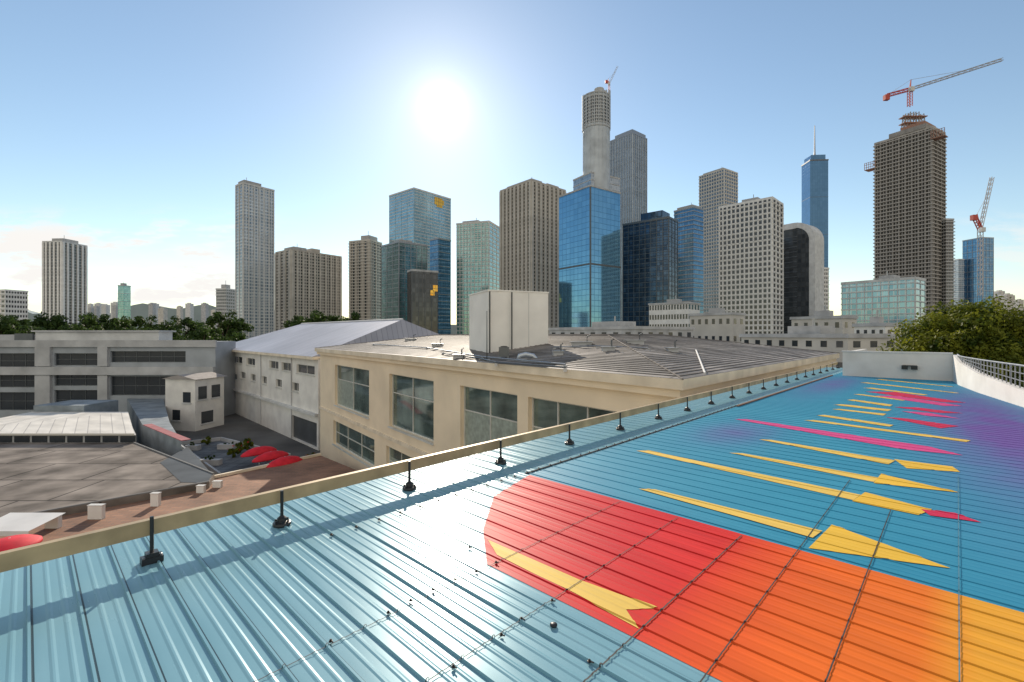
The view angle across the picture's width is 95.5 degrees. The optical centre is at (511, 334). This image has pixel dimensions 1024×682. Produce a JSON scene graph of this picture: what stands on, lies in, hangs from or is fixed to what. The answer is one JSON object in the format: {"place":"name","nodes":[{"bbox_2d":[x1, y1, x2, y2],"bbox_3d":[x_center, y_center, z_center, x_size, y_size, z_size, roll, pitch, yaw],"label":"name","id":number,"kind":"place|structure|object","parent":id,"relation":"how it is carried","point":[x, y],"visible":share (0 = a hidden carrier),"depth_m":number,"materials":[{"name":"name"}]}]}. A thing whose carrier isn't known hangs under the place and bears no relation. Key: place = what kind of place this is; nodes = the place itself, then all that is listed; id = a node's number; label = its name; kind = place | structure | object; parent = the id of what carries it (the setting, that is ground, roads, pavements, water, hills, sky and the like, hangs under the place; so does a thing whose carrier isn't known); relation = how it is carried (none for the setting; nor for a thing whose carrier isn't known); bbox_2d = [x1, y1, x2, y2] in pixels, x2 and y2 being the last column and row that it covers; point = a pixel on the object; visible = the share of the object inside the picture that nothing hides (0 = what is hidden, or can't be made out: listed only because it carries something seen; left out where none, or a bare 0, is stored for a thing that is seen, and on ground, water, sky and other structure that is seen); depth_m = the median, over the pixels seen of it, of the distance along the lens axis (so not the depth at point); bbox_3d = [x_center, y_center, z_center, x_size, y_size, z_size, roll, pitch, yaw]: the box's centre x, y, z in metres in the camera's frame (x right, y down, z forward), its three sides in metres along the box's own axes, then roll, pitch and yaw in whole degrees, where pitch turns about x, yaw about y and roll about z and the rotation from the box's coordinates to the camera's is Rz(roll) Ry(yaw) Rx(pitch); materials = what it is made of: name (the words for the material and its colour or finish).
{"place":"outdoors","nodes":[
{"label":"outdoors","id":0,"kind":"place"},
{"bbox_2d":[42,238,87,326],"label":"apartment tower","id":1,"kind":"structure","parent":0,"point":[64,276],"depth_m":523.31,"materials":[{"name":"white paint"}]},
{"bbox_2d":[44,242,84,326],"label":"window","id":2,"kind":"structure","parent":1,"relation":"in","point":[70,302],"depth_m":521.04,"materials":[{"name":"black glass"}]},
{"bbox_2d":[0,442,213,516],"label":"flat roof building","id":3,"kind":"structure","parent":0,"point":[68,478],"depth_m":41.26,"materials":[{"name":"grey concrete"}]},
{"bbox_2d":[28,303,215,332],"bbox_3d":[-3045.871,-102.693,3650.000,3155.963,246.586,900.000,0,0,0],"label":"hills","id":4,"kind":"structure","parent":0,"point":[141,309],"depth_m":3200.00,"materials":[{"name":"grey concrete"}]},
{"bbox_2d":[118,281,130,319],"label":"office tower","id":5,"kind":"structure","parent":0,"point":[124,299],"depth_m":901.61,"materials":[{"name":"teal glass"}]},
{"bbox_2d":[136,413,319,456],"bbox_3d":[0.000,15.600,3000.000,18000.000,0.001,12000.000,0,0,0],"label":"ground","id":6,"kind":"structure","parent":0,"point":[235,426],"depth_m":71.90,"materials":[{"name":"grey asphalt"}]},
{"bbox_2d":[0,316,20,334],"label":"broadleaf tree","id":7,"kind":"object","parent":6,"relation":"on","point":[9,326],"visible":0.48,"depth_m":160.68,"materials":[{"name":"green plant"}]},
{"bbox_2d":[0,289,28,320],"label":"apartment block","id":8,"kind":"structure","parent":6,"relation":"on","point":[13,302],"depth_m":426.23,"materials":[{"name":"white paint"}]},
{"bbox_2d":[0,534,42,551],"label":"parasol","id":9,"kind":"object","parent":6,"relation":"on","point":[14,541],"visible":0.52,"depth_m":25.55,"materials":[{"name":"red fabric"}]},
{"bbox_2d":[28,311,60,329],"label":"broadleaf tree","id":10,"kind":"object","parent":6,"relation":"on","point":[42,317],"visible":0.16,"depth_m":206.91,"materials":[{"name":"green plant"}]},
{"bbox_2d":[32,315,68,329],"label":"broadleaf tree","id":11,"kind":"object","parent":6,"relation":"on","point":[51,324],"visible":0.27,"depth_m":206.87,"materials":[{"name":"green plant"}]},
{"bbox_2d":[0,400,135,442],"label":"hall","id":12,"kind":"structure","parent":6,"relation":"on","point":[87,421],"depth_m":58.12,"materials":[{"name":"white metal"}]},
{"bbox_2d":[77,313,103,329],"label":"broadleaf tree","id":13,"kind":"object","parent":6,"relation":"on","point":[93,324],"visible":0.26,"depth_m":205.89,"materials":[{"name":"green plant"}]},
{"bbox_2d":[79,312,120,328],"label":"broadleaf tree","id":14,"kind":"object","parent":6,"relation":"on","point":[102,319],"visible":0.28,"depth_m":218.98,"materials":[{"name":"green plant"}]},
{"bbox_2d":[0,330,235,417],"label":"grey office","id":15,"kind":"structure","parent":6,"relation":"on","point":[39,367],"depth_m":86.09,"materials":[{"name":"concrete"}]},
{"bbox_2d":[0,375,34,386],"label":"window","id":16,"kind":"structure","parent":15,"relation":"in","point":[5,380],"depth_m":86.42,"materials":[{"name":"glass"}]},
{"bbox_2d":[0,392,34,409],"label":"window","id":17,"kind":"structure","parent":15,"relation":"in","point":[8,400],"depth_m":86.42,"materials":[{"name":"glass"}]},
{"bbox_2d":[0,353,35,366],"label":"window","id":18,"kind":"structure","parent":15,"relation":"in","point":[6,359],"depth_m":86.42,"materials":[{"name":"glass"}]},
{"bbox_2d":[56,353,96,364],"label":"window","id":19,"kind":"structure","parent":15,"relation":"in","point":[61,358],"depth_m":86.42,"materials":[{"name":"glass"}]},
{"bbox_2d":[56,375,96,385],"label":"window","id":20,"kind":"structure","parent":15,"relation":"in","point":[61,380],"depth_m":86.42,"materials":[{"name":"glass"}]},
{"bbox_2d":[56,390,96,401],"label":"window","id":21,"kind":"structure","parent":15,"relation":"in","point":[61,395],"depth_m":86.42,"materials":[{"name":"glass"}]},
{"bbox_2d":[112,376,170,394],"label":"window","id":22,"kind":"structure","parent":15,"relation":"in","point":[121,385],"depth_m":86.42,"materials":[{"name":"glass"}]},
{"bbox_2d":[112,351,185,361],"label":"window","id":23,"kind":"structure","parent":15,"relation":"in","point":[117,356],"depth_m":86.42,"materials":[{"name":"glass"}]},
{"bbox_2d":[107,315,142,329],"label":"broadleaf tree","id":24,"kind":"object","parent":6,"relation":"on","point":[125,321],"visible":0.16,"depth_m":208.03,"materials":[{"name":"green plant"}]},
{"bbox_2d":[130,315,160,329],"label":"broadleaf tree","id":25,"kind":"object","parent":6,"relation":"on","point":[139,321],"visible":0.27,"depth_m":220.09,"materials":[{"name":"green plant"}]},
{"bbox_2d":[148,303,155,324],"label":"distant block","id":26,"kind":"structure","parent":6,"relation":"on","point":[152,309],"depth_m":1534.93,"materials":[{"name":"grey concrete"}]},
{"bbox_2d":[127,399,190,455],"bbox_3d":[-52.384,13.608,68.880,4.902,3.983,48.121,0,0,-42],"label":"grey annex","id":27,"kind":"object","parent":6,"relation":"on","point":[153,428],"visible":0.87,"depth_m":61.64,"materials":[{"name":"grey concrete"}]},
{"bbox_2d":[158,307,167,324],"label":"distant block","id":28,"kind":"structure","parent":6,"relation":"on","point":[163,314],"depth_m":1519.60,"materials":[{"name":"grey concrete"}]},
{"bbox_2d":[0,453,355,541],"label":"brick annex","id":29,"kind":"object","parent":6,"relation":"on","point":[257,479],"visible":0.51,"depth_m":37.81,"materials":[{"name":"brown brick"}]},
{"bbox_2d":[0,513,63,535],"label":"white awning","id":30,"kind":"object","parent":29,"relation":"on","point":[11,524],"visible":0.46,"depth_m":29.73,"materials":[{"name":"paint"}]},
{"bbox_2d":[44,514,62,528],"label":"roof block","id":31,"kind":"structure","parent":29,"relation":"on","point":[55,523],"depth_m":31.16,"materials":[{"name":"white paint"}]},
{"bbox_2d":[87,504,104,518],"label":"roof block","id":32,"kind":"structure","parent":29,"relation":"on","point":[96,511],"depth_m":32.71,"materials":[{"name":"white paint"}]},
{"bbox_2d":[150,492,161,505],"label":"roof block","id":33,"kind":"structure","parent":29,"relation":"on","point":[155,498],"depth_m":35.16,"materials":[{"name":"white paint"}]},
{"bbox_2d":[167,315,197,336],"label":"broadleaf tree","id":34,"kind":"object","parent":6,"relation":"on","point":[187,321],"visible":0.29,"depth_m":215.49,"materials":[{"name":"green plant"}]},
{"bbox_2d":[185,303,193,330],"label":"distant block","id":35,"kind":"structure","parent":6,"relation":"on","point":[189,309],"depth_m":1699.49,"materials":[{"name":"concrete"}]},
{"bbox_2d":[163,372,225,430],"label":"white house","id":36,"kind":"structure","parent":6,"relation":"on","point":[194,401],"depth_m":75.94,"materials":[{"name":"paint"}]},
{"bbox_2d":[197,386,207,400],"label":"window","id":37,"kind":"structure","parent":36,"relation":"in","point":[202,391],"depth_m":76.28,"materials":[{"name":"glass"}]},
{"bbox_2d":[201,410,214,425],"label":"window","id":38,"kind":"structure","parent":36,"relation":"in","point":[206,416],"depth_m":77.16,"materials":[{"name":"glass"}]},
{"bbox_2d":[201,302,208,322],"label":"distant block","id":39,"kind":"structure","parent":6,"relation":"on","point":[204,310],"depth_m":1804.48,"materials":[{"name":"grey concrete"}]},
{"bbox_2d":[187,324,222,340],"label":"broadleaf tree","id":40,"kind":"object","parent":6,"relation":"on","point":[204,333],"visible":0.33,"depth_m":162.79,"materials":[{"name":"green plant"}]},
{"bbox_2d":[195,322,223,338],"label":"broadleaf tree","id":41,"kind":"object","parent":6,"relation":"on","point":[217,332],"visible":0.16,"depth_m":170.50,"materials":[{"name":"green plant"}]},
{"bbox_2d":[202,310,242,338],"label":"broadleaf tree","id":42,"kind":"object","parent":6,"relation":"on","point":[218,317],"visible":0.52,"depth_m":204.66,"materials":[{"name":"green plant"}]},
{"bbox_2d":[215,281,234,327],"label":"apartment block","id":43,"kind":"structure","parent":6,"relation":"on","point":[225,298],"depth_m":561.63,"materials":[{"name":"grey concrete"}]},
{"bbox_2d":[217,317,253,336],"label":"broadleaf tree","id":44,"kind":"object","parent":6,"relation":"on","point":[244,325],"visible":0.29,"depth_m":211.43,"materials":[{"name":"green plant"}]},
{"bbox_2d":[181,437,290,474],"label":"terrace","id":45,"kind":"structure","parent":6,"relation":"on","point":[237,462],"depth_m":54.56,"materials":[{"name":"grey concrete"}]},
{"bbox_2d":[200,455,222,465],"bbox_3d":[-33.113,13.749,51.128,2.200,1.096,0.823,0,0,0],"label":"planter box","id":46,"kind":"object","parent":45,"relation":"on","point":[211,461],"visible":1,"depth_m":50.76,"materials":[{"name":"grey concrete"}]},
{"bbox_2d":[241,446,276,463],"bbox_3d":[-27.869,13.975,51.270,1.536,3.250,3.900,0,0,34],"label":"parasol","id":47,"kind":"object","parent":45,"relation":"on","point":[256,451],"visible":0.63,"depth_m":50.68,"materials":[{"name":"red fabric"}]},
{"bbox_2d":[252,450,288,462],"bbox_3d":[-25.513,13.975,49.219,1.536,3.250,3.900,0,0,34],"label":"parasol","id":48,"kind":"object","parent":45,"relation":"on","point":[269,456],"visible":0.75,"depth_m":48.66,"materials":[{"name":"red fabric"}]},
{"bbox_2d":[267,456,302,467],"bbox_3d":[-23.022,13.975,47.125,1.536,3.250,3.900,0,0,34],"label":"parasol","id":49,"kind":"object","parent":6,"relation":"on","point":[284,460],"visible":0.65,"depth_m":46.58,"materials":[{"name":"red fabric"}]},
{"bbox_2d":[283,315,314,327],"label":"broadleaf tree","id":50,"kind":"object","parent":6,"relation":"on","point":[298,320],"visible":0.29,"depth_m":257.09,"materials":[{"name":"green plant"}]},
{"bbox_2d":[274,246,341,330],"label":"apartment block","id":51,"kind":"structure","parent":6,"relation":"on","point":[307,281],"depth_m":486.04,"materials":[{"name":"concrete"}]},
{"bbox_2d":[277,251,339,330],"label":"window","id":52,"kind":"structure","parent":51,"relation":"in","point":[295,251],"depth_m":489.23,"materials":[{"name":"black glass"}]},
{"bbox_2d":[232,318,437,450],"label":"white wing","id":53,"kind":"structure","parent":6,"relation":"on","point":[277,384],"depth_m":74.45,"materials":[{"name":"white paint"}]},
{"bbox_2d":[295,364,314,376],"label":"window","id":54,"kind":"structure","parent":53,"relation":"in","point":[306,369],"depth_m":66.13,"materials":[{"name":"grey glass"}]},
{"bbox_2d":[294,416,316,446],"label":"shutter door","id":55,"kind":"structure","parent":53,"relation":"in","point":[305,430],"depth_m":66.75,"materials":[{"name":"metal"}]},
{"bbox_2d":[315,334,839,470],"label":"beige building","id":56,"kind":"structure","parent":6,"relation":"on","point":[380,405],"depth_m":31.91,"materials":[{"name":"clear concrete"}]},
{"bbox_2d":[334,365,368,419],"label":"window","id":57,"kind":"structure","parent":56,"relation":"in","point":[352,383],"depth_m":49.60,"materials":[{"name":"clear glass"}]},
{"bbox_2d":[332,421,373,467],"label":"window","id":58,"kind":"structure","parent":56,"relation":"in","point":[359,444],"depth_m":49.02,"materials":[{"name":"clear glass"}]},
{"bbox_2d":[389,447,410,462],"bbox_3d":[-8.639,11.325,38.880,0.140,2.750,7.884,0,0,-37],"label":"window","id":59,"kind":"structure","parent":56,"relation":"in","point":[394,455],"depth_m":41.01,"materials":[{"name":"clear glass"}]},
{"bbox_2d":[388,374,433,445],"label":"window","id":60,"kind":"structure","parent":56,"relation":"in","point":[412,398],"depth_m":38.03,"materials":[{"name":"grey glass"}]},
{"bbox_2d":[373,344,566,366],"bbox_3d":[-6.252,1.379,38.164,1.118,0.682,34.496,0,0,-32],"label":"roof pipe","id":61,"kind":"object","parent":56,"relation":"on","point":[564,364],"visible":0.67,"depth_m":29.74,"materials":[{"name":"metal"}]},
{"bbox_2d":[464,386,516,445],"bbox_3d":[-1.328,5.775,29.328,0.140,4.650,6.288,0,0,-37],"label":"window","id":62,"kind":"structure","parent":56,"relation":"in","point":[489,415],"depth_m":29.63,"materials":[{"name":"grey glass"}]},
{"bbox_2d":[441,353,566,371],"bbox_3d":[-1.594,1.598,28.674,0.882,0.473,14.882,0,0,-32],"label":"roof pipe","id":63,"kind":"object","parent":56,"relation":"on","point":[564,367],"visible":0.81,"depth_m":25.57,"materials":[{"name":"metal"}]},
{"bbox_2d":[469,289,548,352],"bbox_3d":[-0.305,-0.802,35.895,4.857,4.803,4.775,0,0,-23],"label":"rooftop box","id":64,"kind":"object","parent":56,"relation":"on","point":[511,319],"visible":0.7,"depth_m":34.00,"materials":[{"name":"metal"}]},
{"bbox_2d":[532,397,616,430],"bbox_3d":[3.088,5.775,23.558,0.140,4.650,6.321,0,0,-37],"label":"window","id":65,"kind":"structure","parent":56,"relation":"in","point":[545,413],"depth_m":24.38,"materials":[{"name":"grey glass"}]},
{"bbox_2d":[582,87,610,188],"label":"round tower","id":66,"kind":"structure","parent":6,"relation":"on","point":[596,115],"depth_m":472.78,"materials":[{"name":"grey concrete"}]},
{"bbox_2d":[573,171,619,191],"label":"tower podium","id":67,"kind":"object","parent":6,"relation":"on","point":[586,179],"visible":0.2,"depth_m":484.38,"materials":[{"name":"glass"}]},
{"bbox_2d":[864,111,947,315],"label":"unfinished tower","id":68,"kind":"structure","parent":6,"relation":"on","point":[909,169],"depth_m":433.56,"materials":[{"name":"concrete"}]},
{"bbox_2d":[876,129,944,315],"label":"window","id":69,"kind":"structure","parent":68,"relation":"in","point":[926,129],"depth_m":436.30,"materials":[{"name":"black glass"}]},
{"bbox_2d":[883,58,1002,106],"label":"tower crane","id":70,"kind":"object","parent":68,"relation":"on","point":[887,96],"visible":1,"depth_m":421.36,"materials":[{"name":"metal"}]},
{"bbox_2d":[941,218,954,312],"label":"tower wing","id":71,"kind":"structure","parent":6,"relation":"on","point":[947,262],"depth_m":425.48,"materials":[{"name":"grey concrete"}]},
{"bbox_2d":[942,220,945,312],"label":"window","id":72,"kind":"structure","parent":71,"relation":"in","point":[944,220],"depth_m":426.40,"materials":[{"name":"black glass"}]},
{"bbox_2d":[876,294,1023,387],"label":"broadleaf tree","id":73,"kind":"object","parent":6,"relation":"on","point":[980,330],"visible":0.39,"depth_m":41.17,"materials":[{"name":"green plant"}]},
{"bbox_2d":[235,177,274,337],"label":"apartment tower","id":74,"kind":"structure","parent":0,"point":[254,251],"depth_m":438.00,"materials":[{"name":"concrete"}]},
{"bbox_2d":[349,231,381,319],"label":"apartment tower","id":75,"kind":"structure","parent":0,"point":[365,277],"depth_m":505.31,"materials":[{"name":"concrete"}]},
{"bbox_2d":[351,241,380,319],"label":"window","id":76,"kind":"structure","parent":75,"relation":"in","point":[360,241],"depth_m":505.01,"materials":[{"name":"black glass"}]},
{"bbox_2d":[381,239,427,320],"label":"office tower","id":77,"kind":"structure","parent":0,"point":[400,258],"depth_m":407.61,"materials":[{"name":"glass"}]},
{"bbox_2d":[389,187,450,269],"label":"office tower","id":78,"kind":"structure","parent":0,"point":[418,216],"depth_m":494.79,"materials":[{"name":"glass"}]},
{"bbox_2d":[407,269,437,332],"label":"office tower","id":79,"kind":"structure","parent":0,"point":[422,298],"depth_m":377.35,"materials":[{"name":"grey concrete"}]},
{"bbox_2d":[429,237,450,333],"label":"office tower","id":80,"kind":"structure","parent":0,"point":[440,255],"depth_m":457.58,"materials":[{"name":"glass"}]},
{"bbox_2d":[456,218,498,333],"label":"office tower","id":81,"kind":"structure","parent":0,"point":[477,255],"depth_m":447.34,"materials":[{"name":"glass"}]},
{"bbox_2d":[0,367,1023,681],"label":"metal roof","id":82,"kind":"structure","parent":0,"point":[830,525],"depth_m":4.37,"materials":[{"name":"paint"}]},
{"bbox_2d":[0,362,839,572],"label":"edge railing","id":83,"kind":"object","parent":82,"relation":"on","point":[28,555],"visible":1,"depth_m":5.37,"materials":[{"name":"beige metal"}]},
{"bbox_2d":[842,349,952,380],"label":"parapet wall","id":84,"kind":"structure","parent":82,"relation":"on","point":[888,364],"depth_m":23.33,"materials":[{"name":"concrete"}]},
{"bbox_2d":[953,355,1023,406],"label":"curved parapet","id":85,"kind":"structure","parent":82,"relation":"on","point":[967,376],"depth_m":16.92,"materials":[{"name":"white paint"}]},
{"bbox_2d":[957,354,1023,387],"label":"pipe railing","id":86,"kind":"object","parent":85,"relation":"on","point":[963,359],"visible":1,"depth_m":16.40,"materials":[{"name":"metal"}]},
{"bbox_2d":[0,0,1023,324],"label":"sky","id":87,"kind":"structure","parent":0,"point":[129,129],"materials":[{"name":"blue"}]},
{"bbox_2d":[499,178,565,333],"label":"apartment tower","id":88,"kind":"structure","parent":0,"point":[528,234],"depth_m":413.34,"materials":[{"name":"concrete"}]},
{"bbox_2d":[508,182,556,327],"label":"window","id":89,"kind":"structure","parent":88,"relation":"in","point":[528,182],"depth_m":410.07,"materials":[{"name":"black glass"}]},
{"bbox_2d":[558,185,620,326],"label":"office tower","id":90,"kind":"structure","parent":0,"point":[589,255],"depth_m":340.11,"materials":[{"name":"blue glass"}]},
{"bbox_2d":[548,316,694,336],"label":"building","id":91,"kind":"structure","parent":0,"point":[618,327],"depth_m":131.12,"materials":[{"name":"grey concrete"}]},
{"bbox_2d":[610,129,646,320],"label":"office tower","id":92,"kind":"structure","parent":0,"point":[628,158],"depth_m":529.50,"materials":[{"name":"glass"}]},
{"bbox_2d":[622,210,677,325],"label":"office tower","id":93,"kind":"structure","parent":0,"point":[650,257],"depth_m":361.49,"materials":[{"name":"glass"}]},
{"bbox_2d":[648,296,700,326],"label":"office block","id":94,"kind":"structure","parent":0,"point":[675,312],"depth_m":205.55,"materials":[{"name":"white paint"}]},
{"bbox_2d":[674,203,703,312],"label":"office tower","id":95,"kind":"structure","parent":0,"point":[689,218],"depth_m":466.03,"materials":[{"name":"glass"}]},
{"bbox_2d":[688,304,745,341],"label":"building","id":96,"kind":"structure","parent":0,"point":[717,323],"depth_m":154.33,"materials":[{"name":"grey concrete"}]},
{"bbox_2d":[699,168,737,312],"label":"office tower","id":97,"kind":"structure","parent":0,"point":[718,188],"depth_m":572.91,"materials":[{"name":"grey concrete"}]},
{"bbox_2d":[700,170,722,311],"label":"window","id":98,"kind":"structure","parent":97,"relation":"in","point":[722,170],"depth_m":575.19,"materials":[{"name":"black glass"}]},
{"bbox_2d":[718,194,783,333],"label":"apartment tower","id":99,"kind":"structure","parent":0,"point":[751,258],"depth_m":329.96,"materials":[{"name":"white paint"}]},
{"bbox_2d":[720,209,769,333],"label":"window","id":100,"kind":"structure","parent":99,"relation":"in","point":[760,211],"depth_m":331.35,"materials":[{"name":"black glass"}]},
{"bbox_2d":[784,222,823,333],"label":"office tower","id":101,"kind":"structure","parent":0,"point":[803,270],"depth_m":367.08,"materials":[{"name":"glass"}]},
{"bbox_2d":[801,125,828,267],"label":"office tower","id":102,"kind":"structure","parent":0,"point":[814,201],"depth_m":599.45,"materials":[{"name":"blue glass"}]},
{"bbox_2d":[739,318,900,367],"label":"building","id":103,"kind":"structure","parent":0,"point":[820,338],"depth_m":90.75,"materials":[{"name":"grey concrete"}]},
{"bbox_2d":[790,305,858,333],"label":"building","id":104,"kind":"structure","parent":0,"point":[842,324],"depth_m":133.47,"materials":[{"name":"grey concrete"}]},
{"bbox_2d":[824,267,829,310],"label":"apartment block","id":105,"kind":"structure","parent":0,"point":[826,286],"depth_m":400.70,"materials":[{"name":"white paint"}]},
{"bbox_2d":[852,310,903,343],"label":"building","id":106,"kind":"structure","parent":0,"point":[876,325],"depth_m":112.64,"materials":[{"name":"grey concrete"}]},
{"bbox_2d":[841,271,925,350],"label":"office block","id":107,"kind":"structure","parent":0,"point":[894,298],"depth_m":271.03,"materials":[{"name":"glass"}]},
{"bbox_2d":[954,259,964,306],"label":"office tower","id":108,"kind":"structure","parent":0,"point":[959,279],"depth_m":760.14,"materials":[{"name":"concrete"}]},
{"bbox_2d":[962,237,993,306],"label":"office tower","id":109,"kind":"structure","parent":0,"point":[969,253],"depth_m":748.03,"materials":[{"name":"glass"}]},
{"bbox_2d":[970,177,994,295],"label":"tower crane","id":110,"kind":"object","parent":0,"point":[980,227],"visible":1,"depth_m":638.39,"materials":[{"name":"metal"}]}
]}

